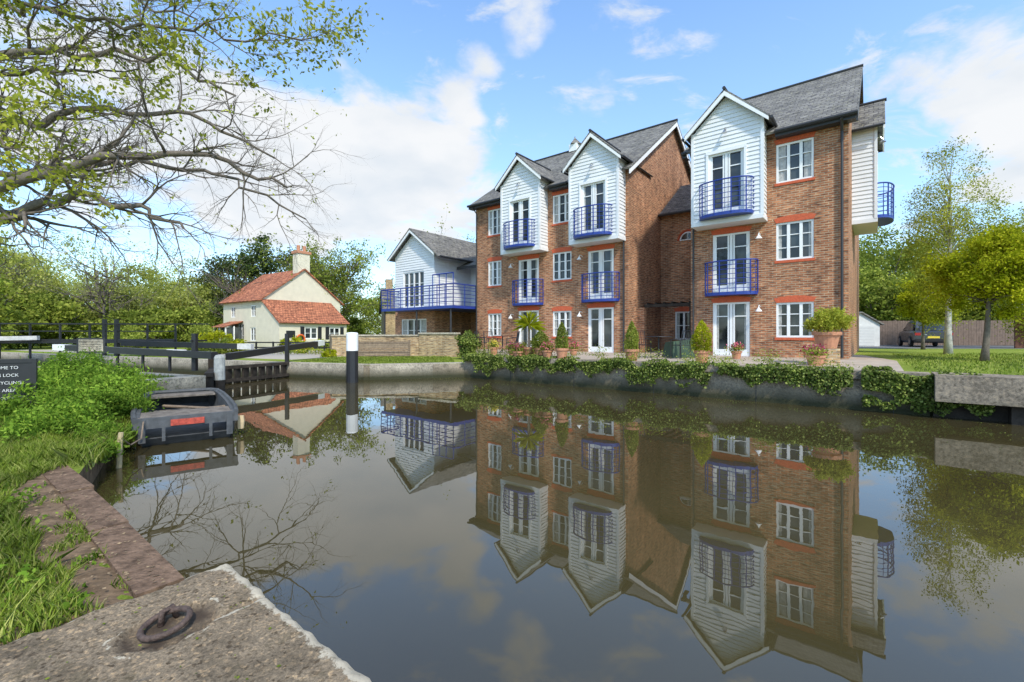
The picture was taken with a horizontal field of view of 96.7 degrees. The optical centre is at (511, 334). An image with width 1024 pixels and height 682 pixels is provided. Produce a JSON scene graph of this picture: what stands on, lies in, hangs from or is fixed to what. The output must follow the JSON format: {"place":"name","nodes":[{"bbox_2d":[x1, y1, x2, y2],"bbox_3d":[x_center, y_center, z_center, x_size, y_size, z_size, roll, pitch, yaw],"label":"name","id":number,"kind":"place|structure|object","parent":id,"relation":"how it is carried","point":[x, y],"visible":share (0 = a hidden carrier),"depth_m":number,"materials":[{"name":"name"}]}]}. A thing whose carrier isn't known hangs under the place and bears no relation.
{"place":"outdoors","nodes":[
{"label":"outdoors","id":0,"kind":"place"},
{"bbox_2d":[20,453,133,599],"bbox_3d":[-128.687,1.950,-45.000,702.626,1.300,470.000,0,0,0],"label":"riverbank","id":1,"kind":"structure","parent":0,"point":[89,475],"depth_m":4.57,"materials":[{"name":"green plant"}]},
{"bbox_2d":[0,359,37,407],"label":"welcome sign","id":2,"kind":"object","parent":1,"relation":"on","point":[13,371],"visible":0.72,"depth_m":6.94,"materials":[{"name":"black paint"}]},
{"bbox_2d":[0,481,106,625],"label":"bank weeds","id":3,"kind":"object","parent":1,"relation":"on","point":[26,575],"visible":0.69,"depth_m":2.36,"materials":[{"name":"green plant"}]},
{"bbox_2d":[0,410,116,644],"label":"bank grass","id":4,"kind":"structure","parent":1,"relation":"on","point":[19,458],"depth_m":2.57,"materials":[{"name":"plant"}]},
{"bbox_2d":[0,474,131,645],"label":"dirt strip","id":5,"kind":"object","parent":1,"relation":"on","point":[103,579],"visible":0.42,"depth_m":2.68,"materials":[{"name":"soil"}]},
{"bbox_2d":[2,470,130,615],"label":"edge grass","id":6,"kind":"structure","parent":5,"relation":"on","point":[63,544],"depth_m":2.79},
{"bbox_2d":[3,473,164,615],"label":"dead leaves","id":7,"kind":"object","parent":5,"relation":"on","point":[126,573],"visible":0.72,"depth_m":2.77,"materials":[{"name":"brown plant"}]},
{"bbox_2d":[31,412,137,471],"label":"bank lip grass","id":8,"kind":"structure","parent":1,"relation":"on","point":[95,452],"depth_m":4.83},
{"bbox_2d":[0,346,176,443],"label":"cow parsley","id":9,"kind":"object","parent":1,"relation":"on","point":[73,392],"visible":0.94,"depth_m":6.77,"materials":[{"name":"green plant"}]},
{"bbox_2d":[67,398,148,463],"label":"waterside weeds","id":10,"kind":"object","parent":1,"relation":"on","point":[106,428],"visible":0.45,"depth_m":5.72,"materials":[{"name":"green plant"}]},
{"bbox_2d":[40,465,183,598],"bbox_3d":[-3.108,1.360,3.364,3.423,0.180,0.220,0,0,38],"label":"brick edging","id":11,"kind":"object","parent":1,"relation":"on","point":[140,581],"visible":0.71,"depth_m":2.83,"materials":[{"name":"brown brick"}]},
{"bbox_2d":[0,0,383,312],"bbox_3d":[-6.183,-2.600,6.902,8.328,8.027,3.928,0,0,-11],"label":"overhanging tree","id":12,"kind":"object","parent":1,"relation":"on","point":[47,71],"visible":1,"depth_m":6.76,"materials":[{"name":"green plant"}]},
{"bbox_2d":[0,319,253,358],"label":"lock footbridge","id":13,"kind":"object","parent":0,"point":[117,341],"visible":0.78,"depth_m":22.57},
{"bbox_2d":[150,377,167,390],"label":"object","id":14,"kind":"structure","parent":0,"point":[164,385],"depth_m":10.58,"materials":[{"name":"grey concrete"}]},
{"bbox_2d":[76,338,104,365],"bbox_3d":[-11.116,0.600,12.034,0.580,1.000,0.106,0,0,-25],"label":"information sign","id":15,"kind":"object","parent":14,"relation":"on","point":[97,344],"visible":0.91,"depth_m":11.99,"materials":[{"name":"concrete"}]},
{"bbox_2d":[16,349,344,359],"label":"gravel path","id":16,"kind":"structure","parent":0,"point":[292,356],"depth_m":23.31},
{"bbox_2d":[1,352,463,379],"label":"lock quay","id":17,"kind":"structure","parent":0,"point":[377,371],"depth_m":16.73,"materials":[{"name":"concrete"}]},
{"bbox_2d":[1,336,932,415],"bbox_3d":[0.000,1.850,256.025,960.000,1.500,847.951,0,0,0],"label":"ground","id":18,"kind":"structure","parent":0,"point":[448,370],"depth_m":18.99,"materials":[{"name":"green plant"}]},
{"bbox_2d":[0,238,65,297],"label":"bare tree","id":19,"kind":"object","parent":18,"relation":"on","point":[26,272],"visible":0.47,"depth_m":37.14,"materials":[{"name":"green plant"}]},
{"bbox_2d":[8,229,170,317],"bbox_3d":[-34.361,-3.779,38.086,9.080,9.960,11.330,0,0,0],"label":"bare tree","id":20,"kind":"object","parent":18,"relation":"on","point":[107,279],"visible":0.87,"depth_m":37.71,"materials":[{"name":"brown plant"}]},
{"bbox_2d":[0,226,225,345],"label":"distant willows","id":21,"kind":"object","parent":18,"relation":"on","point":[174,298],"visible":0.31,"depth_m":45.06,"materials":[{"name":"green plant"}]},
{"bbox_2d":[80,322,145,346],"bbox_3d":[-26.136,0.224,30.014,3.692,2.085,2.538,0,0,0],"label":"garden bush","id":22,"kind":"object","parent":18,"relation":"on","point":[125,333],"visible":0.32,"depth_m":29.95,"materials":[{"name":"green plant"}]},
{"bbox_2d":[39,366,205,390],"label":"concrete wall","id":23,"kind":"structure","parent":18,"relation":"on","point":[182,381],"depth_m":11.24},
{"bbox_2d":[52,333,324,387],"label":"lock gate","id":24,"kind":"structure","parent":18,"relation":"on","point":[194,354],"depth_m":14.95,"materials":[{"name":"black paint"}]},
{"bbox_2d":[21,314,367,345],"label":"distant hedge","id":25,"kind":"object","parent":18,"relation":"on","point":[356,321],"visible":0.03,"depth_m":51.62,"materials":[{"name":"green plant"}]},
{"bbox_2d":[181,320,220,341],"bbox_3d":[-21.225,0.173,30.962,2.117,2.255,3.215,0,0,-43],"label":"garden bush","id":26,"kind":"object","parent":18,"relation":"on","point":[203,329],"visible":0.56,"depth_m":30.59,"materials":[{"name":"green plant"}]},
{"bbox_2d":[198,327,233,350],"bbox_3d":[-19.454,0.370,29.730,2.641,1.675,2.323,0,0,44],"label":"garden bush","id":27,"kind":"object","parent":18,"relation":"on","point":[215,335],"visible":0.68,"depth_m":29.22,"materials":[{"name":"green plant"}]},
{"bbox_2d":[182,252,264,322],"bbox_3d":[-23.052,-3.431,38.187,7.676,9.282,6.379,0,0,16],"label":"bare tree","id":28,"kind":"object","parent":18,"relation":"on","point":[228,288],"visible":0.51,"depth_m":37.69,"materials":[{"name":"green plant"}]},
{"bbox_2d":[0,229,475,350],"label":"distant trees","id":29,"kind":"object","parent":18,"relation":"on","point":[35,308],"visible":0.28,"depth_m":35.49,"materials":[{"name":"green plant"}]},
{"bbox_2d":[184,233,333,325],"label":"dark evergreen","id":30,"kind":"object","parent":18,"relation":"on","point":[254,258],"visible":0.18,"depth_m":46.23,"materials":[{"name":"green plant"}]},
{"bbox_2d":[212,245,349,348],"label":"lock cottage","id":31,"kind":"structure","parent":18,"relation":"on","point":[274,307],"depth_m":34.59,"materials":[{"name":"white paint"}]},
{"bbox_2d":[231,305,339,340],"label":"windows","id":32,"kind":"structure","parent":31,"relation":"in","point":[310,332],"depth_m":33.98,"materials":[{"name":"white paint"}]},
{"bbox_2d":[232,231,372,313],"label":"spring tree","id":33,"kind":"object","parent":18,"relation":"on","point":[336,271],"visible":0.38,"depth_m":45.00,"materials":[{"name":"green plant"}]},
{"bbox_2d":[306,238,394,332],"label":"spring tree","id":34,"kind":"object","parent":18,"relation":"on","point":[345,311],"visible":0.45,"depth_m":46.22,"materials":[{"name":"green plant"}]},
{"bbox_2d":[331,335,418,355],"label":"garden wall","id":35,"kind":"structure","parent":18,"relation":"on","point":[339,344],"depth_m":22.68,"materials":[{"name":"beige brick"}]},
{"bbox_2d":[302,355,454,363],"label":"lawn grass","id":36,"kind":"structure","parent":18,"relation":"on","point":[386,359],"depth_m":18.91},
{"bbox_2d":[358,340,409,355],"bbox_3d":[-6.154,0.695,21.850,2.508,0.810,0.140,0,0,-5],"label":"woven fence","id":37,"kind":"object","parent":18,"relation":"on","point":[383,345],"visible":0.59,"depth_m":21.79,"materials":[{"name":"brown wood"}]},
{"bbox_2d":[381,279,394,334],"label":"walls","id":38,"kind":"structure","parent":18,"relation":"on","point":[390,323],"depth_m":52.32,"materials":[{"name":"beige brick"}]},
{"bbox_2d":[395,311,475,349],"bbox_3d":[-3.049,-0.100,27.546,4.198,2.800,7.300,0,0,68],"label":"brick base","id":39,"kind":"object","parent":18,"relation":"on","point":[439,321],"visible":0.24,"depth_m":27.14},
{"bbox_2d":[395,235,475,307],"bbox_3d":[-2.077,-2.360,29.357,6.498,7.320,8.378,0,0,39],"label":"clapboard","id":40,"kind":"object","parent":18,"relation":"on","point":[414,255],"visible":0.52,"depth_m":27.02,"materials":[{"name":"wood"}]},
{"bbox_2d":[388,230,433,334],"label":"windows and trim","id":41,"kind":"structure","parent":40,"relation":"attached to","point":[412,279],"depth_m":27.18,"materials":[{"name":"white paint"}]},
{"bbox_2d":[381,272,475,312],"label":"balcony","id":42,"kind":"structure","parent":40,"relation":"attached to","point":[460,308],"depth_m":24.53,"materials":[{"name":"blue paint"}]},
{"bbox_2d":[387,228,475,266],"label":"slate roof","id":43,"kind":"structure","parent":40,"relation":"on","point":[437,244],"depth_m":27.43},
{"bbox_2d":[418,332,459,356],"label":"garden wall","id":44,"kind":"structure","parent":18,"relation":"on","point":[440,344],"depth_m":22.26,"materials":[{"name":"beige brick"}]},
{"bbox_2d":[454,330,482,358],"bbox_3d":[-1.835,0.483,19.861,1.347,1.376,1.395,0,0,0],"label":"climbing shrub","id":45,"kind":"object","parent":18,"relation":"on","point":[467,342],"visible":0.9,"depth_m":19.59,"materials":[{"name":"green plant"}]},
{"bbox_2d":[476,130,690,352],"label":"brick walls","id":46,"kind":"structure","parent":18,"relation":"on","point":[647,196],"depth_m":21.10,"materials":[{"name":"brick"}]},
{"bbox_2d":[500,161,549,256],"bbox_3d":[0.855,-6.110,22.228,2.360,4.440,1.620,0,0,39],"label":"clapboard front","id":47,"kind":"object","parent":46,"relation":"attached to","point":[532,184],"visible":0.69,"depth_m":21.42,"materials":[{"name":"wood"}]},
{"bbox_2d":[495,156,540,244],"bbox_3d":[0.332,-6.280,21.577,2.700,4.280,0.350,0,0,39],"label":"door and gable trim","id":48,"kind":"structure","parent":47,"relation":"attached to","point":[520,208],"depth_m":21.66,"materials":[{"name":"white paint"}]},
{"bbox_2d":[503,219,534,249],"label":"balcony front","id":49,"kind":"structure","parent":47,"relation":"attached to","point":[517,246],"depth_m":21.12,"materials":[{"name":"blue paint"}]},
{"bbox_2d":[488,193,613,352],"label":"windows","id":50,"kind":"structure","parent":46,"relation":"attached to","point":[601,327],"depth_m":20.98,"materials":[{"name":"white paint"}]},
{"bbox_2d":[487,189,614,338],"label":"arches and sills","id":51,"kind":"structure","parent":46,"relation":"attached to","point":[568,308],"depth_m":21.09,"materials":[{"name":"brick"}]},
{"bbox_2d":[512,271,619,305],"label":"balconies","id":52,"kind":"structure","parent":46,"relation":"attached to","point":[589,300],"depth_m":19.88,"materials":[{"name":"blue paint"}]},
{"bbox_2d":[470,121,690,204],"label":"slate roof","id":53,"kind":"structure","parent":46,"relation":"on","point":[635,147],"depth_m":22.80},
{"bbox_2d":[495,155,553,189],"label":"oriel roof front","id":54,"kind":"structure","parent":53,"relation":"on","point":[540,170],"depth_m":21.83,"materials":[{"name":"tile"}]},
{"bbox_2d":[629,123,690,172],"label":"verge boards","id":55,"kind":"object","parent":53,"relation":"attached to","point":[647,153],"visible":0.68,"depth_m":20.89,"materials":[{"name":"white paint"}]},
{"bbox_2d":[569,138,627,247],"bbox_3d":[3.895,-6.110,19.785,2.360,4.440,1.620,0,0,39],"label":"clapboard front","id":56,"kind":"object","parent":46,"relation":"attached to","point":[608,164],"visible":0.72,"depth_m":18.97,"materials":[{"name":"wood"}]},
{"bbox_2d":[563,133,620,233],"bbox_3d":[3.372,-6.280,19.134,2.700,4.280,0.350,0,0,39],"label":"door and gable trim","id":57,"kind":"structure","parent":56,"relation":"attached to","point":[592,193],"depth_m":19.20,"materials":[{"name":"white paint"}]},
{"bbox_2d":[573,203,611,239],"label":"balcony front","id":58,"kind":"structure","parent":56,"relation":"attached to","point":[590,235],"depth_m":18.77,"materials":[{"name":"blue paint"}]},
{"bbox_2d":[562,132,652,176],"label":"oriel roof front","id":59,"kind":"structure","parent":46,"relation":"on","point":[576,157],"depth_m":19.50,"materials":[{"name":"wood"}]},
{"bbox_2d":[661,212,690,350],"bbox_3d":[8.139,-2.250,21.012,2.536,6.900,0.110,0,0,39],"label":"link brick","id":60,"kind":"object","parent":18,"relation":"on","point":[675,270],"visible":0.38,"depth_m":21.38,"materials":[{"name":"brick"}]},
{"bbox_2d":[660,184,690,213],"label":"link roof","id":61,"kind":"structure","parent":60,"relation":"on","point":[680,200],"depth_m":22.09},
{"bbox_2d":[675,232,690,339],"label":"link windows","id":62,"kind":"structure","parent":60,"relation":"in","point":[681,321],"depth_m":21.14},
{"bbox_2d":[463,355,1023,425],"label":"wall","id":63,"kind":"structure","parent":18,"relation":"on","point":[1003,394],"depth_m":10.22,"materials":[{"name":"concrete"}]},
{"bbox_2d":[461,353,854,396],"bbox_3d":[2.789,1.073,13.264,11.504,0.875,0.728,0,0,39],"label":"ivy","id":64,"kind":"object","parent":63,"relation":"attached to","point":[789,372],"visible":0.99,"depth_m":11.79,"materials":[{"name":"green plant"}]},
{"bbox_2d":[472,339,859,368],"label":"border plants","id":65,"kind":"object","parent":63,"relation":"on","point":[683,359],"visible":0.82,"depth_m":12.01,"materials":[{"name":"green plant"}]},
{"bbox_2d":[861,365,995,418],"bbox_3d":[8.111,1.109,8.978,1.959,0.945,0.714,0,0,39],"label":"ivy","id":66,"kind":"object","parent":63,"relation":"attached to","point":[875,377],"visible":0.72,"depth_m":8.97,"materials":[{"name":"green plant"}]},
{"bbox_2d":[691,123,858,358],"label":"brick walls","id":67,"kind":"structure","parent":18,"relation":"on","point":[818,277],"depth_m":15.34,"materials":[{"name":"brick"}]},
{"bbox_2d":[691,97,767,230],"bbox_3d":[7.964,-6.110,16.515,2.360,4.440,1.620,0,0,39],"label":"clapboard front","id":68,"kind":"object","parent":67,"relation":"attached to","point":[743,124],"visible":0.81,"depth_m":15.81,"materials":[{"name":"wood"}]},
{"bbox_2d":[684,91,768,213],"bbox_3d":[7.441,-6.280,15.864,2.700,4.280,0.350,0,0,39],"label":"door and gable trim","id":69,"kind":"structure","parent":68,"relation":"attached to","point":[725,164],"depth_m":15.93,"materials":[{"name":"white paint"}]},
{"bbox_2d":[699,175,753,220],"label":"balcony front","id":70,"kind":"structure","parent":68,"relation":"attached to","point":[724,214],"depth_m":15.52,"materials":[{"name":"blue paint"}]},
{"bbox_2d":[704,258,758,296],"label":"balconies","id":71,"kind":"structure","parent":67,"relation":"attached to","point":[730,293],"depth_m":15.96,"materials":[{"name":"blue paint"}]},
{"bbox_2d":[713,137,813,355],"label":"windows","id":72,"kind":"structure","parent":67,"relation":"attached to","point":[794,240],"depth_m":15.55,"materials":[{"name":"white paint"}]},
{"bbox_2d":[711,131,815,339],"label":"arches and sills","id":73,"kind":"structure","parent":67,"relation":"attached to","point":[784,219],"depth_m":15.34,"materials":[{"name":"brick"}]},
{"bbox_2d":[681,64,862,357],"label":"gutters and pipes","id":74,"kind":"object","parent":67,"relation":"attached to","point":[841,119],"visible":0.84,"depth_m":14.36,"materials":[{"name":"plastic"}]},
{"bbox_2d":[684,66,863,153],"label":"slate roof","id":75,"kind":"structure","parent":67,"relation":"on","point":[835,94],"depth_m":16.83,"materials":[{"name":"stone"}]},
{"bbox_2d":[684,89,774,144],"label":"oriel roof front","id":76,"kind":"structure","parent":75,"relation":"on","point":[769,122],"depth_m":15.94,"materials":[{"name":"wood"}]},
{"bbox_2d":[852,127,877,235],"bbox_3d":[12.727,-6.110,17.126,1.620,4.440,2.360,0,0,39],"label":"clapboard side","id":77,"kind":"object","parent":67,"relation":"attached to","point":[864,184],"visible":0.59,"depth_m":15.98,"materials":[{"name":"wood"}]},
{"bbox_2d":[877,182,894,226],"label":"balcony side","id":78,"kind":"structure","parent":77,"relation":"attached to","point":[885,219],"depth_m":16.06,"materials":[{"name":"blue paint"}]},
{"bbox_2d":[852,100,884,149],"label":"oriel roof side","id":79,"kind":"structure","parent":67,"relation":"attached to","point":[871,114],"depth_m":16.24,"materials":[{"name":"stone"}]},
{"bbox_2d":[0,0,1023,333],"label":"sky","id":80,"kind":"structure","parent":0,"point":[444,95],"materials":[{"name":"blue"}]},
{"bbox_2d":[39,364,1023,681],"bbox_3d":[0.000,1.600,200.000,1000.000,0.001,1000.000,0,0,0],"label":"river water","id":81,"kind":"structure","parent":0,"point":[441,530],"depth_m":3.75,"materials":[{"name":"liquid"}]},
{"bbox_2d":[116,421,143,467],"bbox_3d":[-4.902,1.639,5.895,0.083,0.923,1.034,0,0,-24],"label":"mooring stake","id":82,"kind":"object","parent":81,"relation":"in","point":[119,456],"visible":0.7,"depth_m":5.45,"materials":[{"name":"brown wood"}]},
{"bbox_2d":[0,564,370,681],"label":"concrete quay block","id":83,"kind":"structure","parent":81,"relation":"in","point":[88,647],"depth_m":1.83,"materials":[{"name":"concrete"}]},
{"bbox_2d":[136,603,192,642],"bbox_3d":[-1.484,1.240,1.950,0.196,0.069,0.187,0,0,27],"label":"mooring ring","id":84,"kind":"object","parent":83,"relation":"on","point":[173,610],"visible":1,"depth_m":1.96,"materials":[{"name":"metal"}]},
{"bbox_2d":[130,388,244,446],"bbox_3d":[-5.614,1.408,7.875,1.432,0.624,3.087,0,0,-37],"label":"punt boat","id":85,"kind":"object","parent":81,"relation":"on","point":[187,415],"visible":0.91,"depth_m":6.97,"materials":[{"name":"grey plastic"}]},
{"bbox_2d":[214,355,224,391],"bbox_3d":[-8.000,1.480,12.450,0.264,1.840,0.251,0,0,0],"label":"mooring post","id":86,"kind":"object","parent":81,"relation":"in","point":[219,371],"visible":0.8,"depth_m":12.35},
{"bbox_2d":[346,332,357,382],"bbox_3d":[-5.300,1.170,15.100,0.384,2.460,0.384,0,0,0],"label":"mooring post","id":87,"kind":"object","parent":81,"relation":"in","point":[351,357],"visible":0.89,"depth_m":14.94,"materials":[{"name":"black paint"}]},
{"bbox_2d":[555,322,568,358],"bbox_3d":[1.580,0.192,14.395,0.472,1.216,0.468,0,0,0],"label":"potted conifer","id":88,"kind":"object","parent":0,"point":[561,348],"visible":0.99,"depth_m":14.29,"materials":[{"name":"plant"}]},
{"bbox_2d":[476,349,903,370],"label":"patio paving","id":89,"kind":"structure","parent":0,"point":[861,361],"depth_m":14.25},
{"bbox_2d":[512,311,546,356],"bbox_3d":[0.589,-0.010,15.598,1.294,1.620,1.295,0,0,0],"label":"potted yucca","id":90,"kind":"object","parent":89,"relation":"on","point":[524,322],"visible":0.82,"depth_m":15.47,"materials":[{"name":"plant"}]},
{"bbox_2d":[530,330,549,355],"bbox_3d":[0.937,0.318,15.184,0.680,0.964,0.676,0,0,0],"label":"potted conifer","id":91,"kind":"object","parent":89,"relation":"on","point":[541,337],"visible":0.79,"depth_m":15.07,"materials":[{"name":"plant"}]},
{"bbox_2d":[467,118,677,351],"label":"gutters and pipes","id":92,"kind":"object","parent":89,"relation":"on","point":[556,187],"visible":0.77,"depth_m":23.12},
{"bbox_2d":[624,321,639,360],"bbox_3d":[3.494,0.197,13.288,0.498,1.207,0.471,0,0,0],"label":"potted conifer","id":93,"kind":"object","parent":89,"relation":"on","point":[630,343],"visible":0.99,"depth_m":13.20,"materials":[{"name":"plant"}]},
{"bbox_2d":[638,301,690,352],"bbox_3d":[7.142,-0.280,20.010,2.220,2.160,2.600,0,0,39],"label":"pergola","id":94,"kind":"object","parent":89,"relation":"on","point":[642,320],"visible":0.75,"depth_m":19.55,"materials":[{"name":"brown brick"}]},
{"bbox_2d":[662,339,694,357],"bbox_3d":[5.700,0.484,15.500,1.000,0.620,0.600,0,0,-17],"label":"covered barbecue","id":95,"kind":"object","parent":89,"relation":"on","point":[675,351],"visible":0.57,"depth_m":15.25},
{"bbox_2d":[690,320,712,362],"bbox_3d":[5.164,0.196,12.386,0.608,1.207,0.601,0,0,0],"label":"potted conifer","id":96,"kind":"object","parent":89,"relation":"on","point":[697,338],"visible":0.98,"depth_m":12.29,"materials":[{"name":"plant"}]},
{"bbox_2d":[800,344,832,365],"bbox_3d":[7.726,0.509,11.542,1.009,0.582,0.736,0,0,0],"label":"flower pot","id":97,"kind":"object","parent":89,"relation":"on","point":[816,352],"visible":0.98,"depth_m":11.44,"materials":[{"name":"ceramic"}]},
{"bbox_2d":[802,306,855,363],"bbox_3d":[8.430,0.012,12.131,1.233,1.576,1.314,0,0,0],"label":"planter shrub","id":98,"kind":"object","parent":89,"relation":"on","point":[831,320],"visible":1,"depth_m":11.95,"materials":[{"name":"green plant"}]},
{"bbox_2d":[469,348,1023,383],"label":"lawn","id":99,"kind":"structure","parent":0,"point":[884,353],"depth_m":16.28,"materials":[{"name":"green plant"}]},
{"bbox_2d":[889,277,969,349],"bbox_3d":[21.446,-1.163,23.741,3.156,3.934,3.632,0,0,0],"label":"lime green maple","id":100,"kind":"object","parent":99,"relation":"on","point":[904,300],"visible":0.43,"depth_m":23.51,"materials":[{"name":"green plant"}]},
{"bbox_2d":[859,214,1023,320],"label":"woodland trees","id":101,"kind":"object","parent":99,"relation":"on","point":[877,299],"visible":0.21,"depth_m":38.14,"materials":[{"name":"green plant"}]},
{"bbox_2d":[894,132,1014,353],"bbox_3d":[17.266,-3.522,18.160,3.406,8.647,3.600,0,0,0],"label":"birch tree","id":102,"kind":"object","parent":99,"relation":"on","point":[941,219],"visible":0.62,"depth_m":17.94,"materials":[{"name":"green plant"}]},
{"bbox_2d":[905,219,1023,360],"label":"lime green maple","id":103,"kind":"object","parent":99,"relation":"on","point":[994,264],"visible":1,"depth_m":13.13,"materials":[{"name":"green plant"}]},
{"bbox_2d":[985,202,1023,341],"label":"birch tree","id":104,"kind":"object","parent":99,"relation":"on","point":[1021,327],"visible":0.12,"depth_m":25.77,"materials":[{"name":"green plant"}]},
{"bbox_2d":[1014,316,1023,347],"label":"wooden fence","id":105,"kind":"object","parent":99,"relation":"on","point":[1017,344],"visible":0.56,"depth_m":25.53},
{"bbox_2d":[859,345,1023,348],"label":"driveway","id":106,"kind":"structure","parent":0,"point":[954,346],"depth_m":27.05,"materials":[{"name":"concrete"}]},
{"bbox_2d":[859,311,883,345],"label":"garage","id":107,"kind":"structure","parent":106,"relation":"on","point":[869,330],"depth_m":29.73,"materials":[{"name":"paint"}]},
{"bbox_2d":[859,325,874,345],"bbox_3d":[22.848,0.100,29.813,1.700,1.400,0.067,0,0,8],"label":"garage door","id":108,"kind":"structure","parent":107,"relation":"in","point":[866,332],"depth_m":29.73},
{"bbox_2d":[898,320,952,346],"bbox_3d":[26.288,-0.029,29.084,1.920,1.635,4.450,0,0,30],"label":"parked car","id":109,"kind":"object","parent":106,"relation":"on","point":[908,335],"visible":0.73,"depth_m":27.60,"materials":[{"name":"paint"}]},
{"bbox_2d":[880,320,1013,345],"bbox_3d":[36.459,-0.105,31.098,23.510,1.810,0.130,0,0,8],"label":"wooden fence","id":110,"kind":"object","parent":106,"relation":"on","point":[890,331],"visible":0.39,"depth_m":31.68,"materials":[{"name":"brown wood"}]},
{"bbox_2d":[892,352,1023,374],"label":"lawn grass","id":111,"kind":"structure","parent":0,"point":[952,362],"depth_m":12.63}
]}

